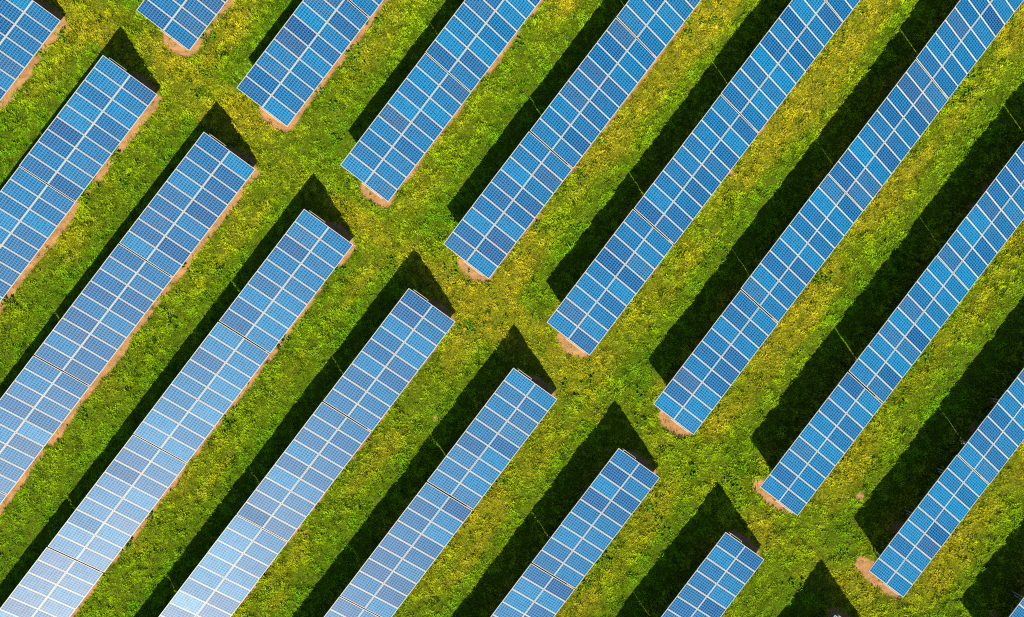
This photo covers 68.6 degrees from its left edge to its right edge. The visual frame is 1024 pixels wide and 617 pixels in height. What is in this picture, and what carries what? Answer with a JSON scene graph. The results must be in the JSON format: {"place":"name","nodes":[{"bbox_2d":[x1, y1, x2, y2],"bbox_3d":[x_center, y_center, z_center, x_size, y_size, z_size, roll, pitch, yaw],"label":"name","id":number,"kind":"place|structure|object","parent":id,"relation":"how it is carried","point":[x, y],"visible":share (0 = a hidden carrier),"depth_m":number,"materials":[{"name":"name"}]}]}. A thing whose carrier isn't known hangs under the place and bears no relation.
{"place":"outdoors","nodes":[
{"label":"outdoors","id":0,"kind":"place"},
{"bbox_2d":[0,0,1023,616],"bbox_3d":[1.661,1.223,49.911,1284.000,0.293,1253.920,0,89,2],"label":"ground","id":1,"kind":"structure","parent":0,"point":[862,564],"depth_m":49.91,"materials":[{"name":"green plant"}]},
{"bbox_2d":[0,492,6,503],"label":"solar table","id":2,"kind":"object","parent":1,"relation":"on","point":[2,496],"visible":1,"depth_m":50.22,"materials":[{"name":"glass"}]},
{"bbox_2d":[0,0,60,100],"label":"solar table","id":3,"kind":"object","parent":1,"relation":"on","point":[14,11],"visible":1,"depth_m":50.53,"materials":[{"name":"tempered glass"},{"name":"silicon photovoltaic cells"},{"name":"aluminium"}]},
{"bbox_2d":[0,167,74,300],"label":"solar table","id":4,"kind":"object","parent":1,"relation":"on","point":[36,235],"visible":1,"depth_m":50.08,"materials":[{"name":"tempered glass"},{"name":"silicon photovoltaic cells"},{"name":"aluminium"}]},
{"bbox_2d":[0,355,88,494],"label":"solar table","id":5,"kind":"object","parent":1,"relation":"on","point":[24,440],"visible":1,"depth_m":49.70,"materials":[{"name":"tempered glass"},{"name":"silicon photovoltaic cells"},{"name":"aluminium"}]},
{"bbox_2d":[0,547,102,616],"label":"solar table","id":6,"kind":"object","parent":1,"relation":"on","point":[53,583],"visible":0.99,"depth_m":49.14,"materials":[{"name":"tempered glass"},{"name":"silicon photovoltaic cells"},{"name":"aluminium"}]},
{"bbox_2d":[19,55,156,201],"bbox_3d":[-28.038,-11.931,50.305,3.576,2.455,9.192,37,90,2],"label":"solar table","id":7,"kind":"object","parent":1,"relation":"on","point":[49,149],"visible":1,"depth_m":49.85,"materials":[{"name":"tempered glass"},{"name":"silicon photovoltaic cells"},{"name":"aluminium"}]},
{"bbox_2d":[34,244,171,385],"bbox_3d":[-26.886,0.482,49.971,3.574,2.458,9.078,37,90,2],"label":"solar table","id":8,"kind":"object","parent":1,"relation":"on","point":[91,354],"visible":1,"depth_m":49.52,"materials":[{"name":"tempered glass"},{"name":"silicon photovoltaic cells"},{"name":"aluminium"}]},
{"bbox_2d":[48,435,186,571],"bbox_3d":[-25.793,12.849,49.653,3.573,2.453,9.078,37,90,2],"label":"solar table","id":9,"kind":"object","parent":1,"relation":"on","point":[111,512],"visible":1,"depth_m":49.20,"materials":[{"name":"tempered glass"},{"name":"silicon photovoltaic cells"},{"name":"aluminium"}]},
{"bbox_2d":[137,0,227,50],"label":"solar table","id":10,"kind":"object","parent":1,"relation":"on","point":[180,16],"visible":1,"depth_m":50.08,"materials":[{"name":"tempered glass"},{"name":"silicon photovoltaic cells"},{"name":"aluminium"}]},
{"bbox_2d":[119,132,254,276],"bbox_3d":[-21.315,-6.838,49.989,3.577,2.457,9.193,37,90,2],"label":"solar table","id":11,"kind":"object","parent":1,"relation":"on","point":[176,243],"visible":1,"depth_m":49.53,"materials":[{"name":"tempered glass"},{"name":"silicon photovoltaic cells"},{"name":"aluminium"}]},
{"bbox_2d":[133,322,268,462],"bbox_3d":[-20.277,5.564,49.653,3.575,2.448,9.080,37,90,2],"label":"solar table","id":12,"kind":"object","parent":1,"relation":"on","point":[188,434],"visible":1,"depth_m":49.19,"materials":[{"name":"tempered glass"},{"name":"silicon photovoltaic cells"},{"name":"aluminium"}]},
{"bbox_2d":[159,515,286,616],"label":"solar table","id":13,"kind":"object","parent":1,"relation":"on","point":[227,573],"visible":1,"depth_m":48.80,"materials":[{"name":"tempered glass"},{"name":"silicon photovoltaic cells"},{"name":"aluminium"}]},
{"bbox_2d":[219,209,352,352],"bbox_3d":[-14.688,-1.770,49.623,3.576,2.459,9.193,37,90,2],"label":"solar table","id":14,"kind":"object","parent":1,"relation":"on","point":[286,305],"visible":1,"depth_m":49.17,"materials":[{"name":"glass"}]},
{"bbox_2d":[237,0,368,125],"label":"solar table","id":15,"kind":"object","parent":1,"relation":"on","point":[297,27],"visible":1,"depth_m":49.55,"materials":[{"name":"glass"}]},
{"bbox_2d":[237,402,370,540],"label":"solar table","id":16,"kind":"object","parent":1,"relation":"on","point":[271,503],"visible":1,"depth_m":48.84,"materials":[{"name":"tempered glass"},{"name":"silicon photovoltaic cells"},{"name":"aluminium"}]},
{"bbox_2d":[324,596,378,616],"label":"solar table","id":17,"kind":"object","parent":1,"relation":"on","point":[341,607],"visible":1,"depth_m":48.15,"materials":[{"name":"glass"}]},
{"bbox_2d":[350,0,382,16],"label":"solar table","id":18,"kind":"object","parent":1,"relation":"on","point":[368,7],"visible":1,"depth_m":50.05,"materials":[{"name":"glass"}]},
{"bbox_2d":[323,288,454,430],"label":"solar table","id":19,"kind":"object","parent":1,"relation":"on","point":[384,385],"visible":1,"depth_m":48.83,"materials":[{"name":"glass"}]},
{"bbox_2d":[340,53,470,201],"bbox_3d":[-6.928,-11.742,49.605,3.575,2.447,9.172,37,90,2],"label":"solar table","id":20,"kind":"object","parent":1,"relation":"on","point":[429,97],"visible":1,"depth_m":49.15,"materials":[{"name":"glass"}]},
{"bbox_2d":[340,482,471,616],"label":"solar table","id":21,"kind":"object","parent":1,"relation":"on","point":[377,586],"visible":1,"depth_m":48.51,"materials":[{"name":"glass"}]},
{"bbox_2d":[426,0,540,91],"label":"solar table","id":22,"kind":"object","parent":1,"relation":"on","point":[463,44],"visible":1,"depth_m":49.24,"materials":[{"name":"glass"}]},
{"bbox_2d":[427,368,556,508],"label":"solar table","id":23,"kind":"object","parent":1,"relation":"on","point":[467,486],"visible":1,"depth_m":48.50,"materials":[{"name":"glass"}]},
{"bbox_2d":[443,132,571,278],"bbox_3d":[-0.242,-6.606,49.254,3.575,2.458,9.176,37,90,2],"label":"solar table","id":24,"kind":"object","parent":1,"relation":"on","point":[532,165],"visible":1,"depth_m":48.80,"materials":[{"name":"glass"}]},
{"bbox_2d":[0,0,1021,616],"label":"weeds","id":25,"kind":"object","parent":1,"relation":"on","point":[224,422],"visible":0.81,"depth_m":49.88,"materials":[{"name":"green plant"}]},
{"bbox_2d":[490,564,574,616],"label":"solar table","id":26,"kind":"object","parent":1,"relation":"on","point":[528,597],"visible":1,"depth_m":48.02,"materials":[{"name":"glass"}]},
{"bbox_2d":[530,18,655,167],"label":"solar table","id":27,"kind":"object","parent":1,"relation":"on","point":[612,69],"visible":1,"depth_m":48.79,"materials":[{"name":"glass"}]},
{"bbox_2d":[532,448,659,588],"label":"solar table","id":28,"kind":"object","parent":1,"relation":"on","point":[598,510],"visible":1,"depth_m":48.13,"materials":[{"name":"glass"}]},
{"bbox_2d":[547,209,672,354],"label":"solar table","id":29,"kind":"object","parent":1,"relation":"on","point":[648,243],"visible":1,"depth_m":48.48,"materials":[{"name":"glass"}]},
{"bbox_2d":[616,0,700,57],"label":"solar table","id":30,"kind":"object","parent":1,"relation":"on","point":[652,32],"visible":1,"depth_m":48.98,"materials":[{"name":"glass"}]},
{"bbox_2d":[634,95,757,243],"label":"solar table","id":31,"kind":"object","parent":1,"relation":"on","point":[716,144],"visible":1,"depth_m":48.46,"materials":[{"name":"glass"}]},
{"bbox_2d":[661,532,763,616],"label":"solar table","id":32,"kind":"object","parent":1,"relation":"on","point":[707,576],"visible":1,"depth_m":47.72,"materials":[{"name":"glass"}]},
{"bbox_2d":[653,290,777,434],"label":"solar table","id":33,"kind":"object","parent":1,"relation":"on","point":[734,337],"visible":1,"depth_m":48.11,"materials":[{"name":"glass"}]},
{"bbox_2d":[721,0,842,132],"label":"solar table","id":34,"kind":"object","parent":1,"relation":"on","point":[787,50],"visible":1,"depth_m":48.47,"materials":[{"name":"glass"}]},
{"bbox_2d":[741,174,862,321],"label":"solar table","id":35,"kind":"object","parent":1,"relation":"on","point":[822,222],"visible":1,"depth_m":48.12,"materials":[{"name":"glass"}]},
{"bbox_2d":[760,372,881,515],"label":"solar table","id":36,"kind":"object","parent":1,"relation":"on","point":[838,417],"visible":1,"depth_m":47.79,"materials":[{"name":"glass"}]},
{"bbox_2d":[825,0,859,21],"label":"solar table","id":37,"kind":"object","parent":1,"relation":"on","point":[842,9],"visible":1,"depth_m":48.94,"materials":[{"name":"glass"}]},
{"bbox_2d":[828,59,947,210],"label":"solar table","id":38,"kind":"object","parent":1,"relation":"on","point":[888,136],"visible":1,"depth_m":48.11,"materials":[{"name":"glass"}]},
{"bbox_2d":[849,256,968,402],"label":"solar table","id":39,"kind":"object","parent":1,"relation":"on","point":[925,308],"visible":1,"depth_m":47.76,"materials":[{"name":"glass"}]},
{"bbox_2d":[868,455,988,596],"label":"solar table","id":40,"kind":"object","parent":1,"relation":"on","point":[950,492],"visible":1,"depth_m":47.45,"materials":[{"name":"glass"}]},
{"bbox_2d":[916,0,1023,98],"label":"solar table","id":41,"kind":"object","parent":1,"relation":"on","point":[959,42],"visible":1,"depth_m":48.19,"materials":[{"name":"glass"}]},
{"bbox_2d":[937,141,1023,289],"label":"solar table","id":42,"kind":"object","parent":1,"relation":"on","point":[981,235],"visible":1,"depth_m":47.68,"materials":[{"name":"glass"},{"name":"silicon"},{"name":"aluminium"}]},
{"bbox_2d":[958,356,1023,483],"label":"solar table","id":43,"kind":"object","parent":1,"relation":"on","point":[1000,429],"visible":1,"depth_m":47.33,"materials":[{"name":"glass"},{"name":"silicon"},{"name":"aluminium"}]},
{"bbox_2d":[1009,590,1023,616],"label":"solar table","id":44,"kind":"object","parent":1,"relation":"on","point":[1018,610],"visible":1,"depth_m":46.56,"materials":[{"name":"glass"}]}
]}

